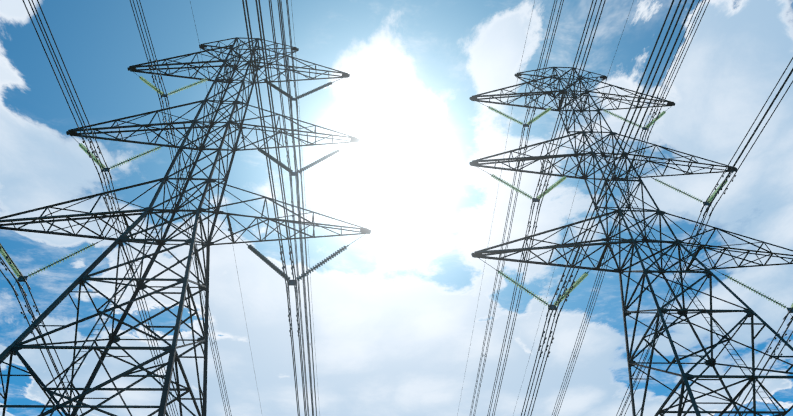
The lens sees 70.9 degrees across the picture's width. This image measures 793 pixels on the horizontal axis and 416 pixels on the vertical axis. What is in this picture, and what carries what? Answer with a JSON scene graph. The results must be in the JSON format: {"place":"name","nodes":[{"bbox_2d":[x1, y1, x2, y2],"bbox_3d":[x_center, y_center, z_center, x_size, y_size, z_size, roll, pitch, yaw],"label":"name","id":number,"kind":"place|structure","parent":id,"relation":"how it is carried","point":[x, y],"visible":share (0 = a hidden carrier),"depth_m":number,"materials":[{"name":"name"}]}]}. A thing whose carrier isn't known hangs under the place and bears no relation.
{"place":"outdoors","nodes":[
{"label":"outdoors","id":0,"kind":"place"},
{"bbox_2d":[0,0,792,415],"label":"sky","id":1,"kind":"structure","parent":0,"point":[393,315],"materials":[{"name":"blue"}]},
{"label":"ground","id":2,"kind":"structure","parent":0,"visible":0},
{"bbox_2d":[0,0,370,415],"bbox_3d":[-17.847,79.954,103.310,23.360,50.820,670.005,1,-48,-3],"label":"transmission tower","id":3,"kind":"structure","parent":2,"relation":"on","point":[17,344],"depth_m":33.63,"materials":[{"name":"metal"}]},
{"bbox_2d":[457,0,792,415],"bbox_3d":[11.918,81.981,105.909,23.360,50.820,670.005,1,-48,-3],"label":"transmission tower","id":4,"kind":"structure","parent":2,"relation":"on","point":[681,312],"depth_m":36.90,"materials":[{"name":"metal"}]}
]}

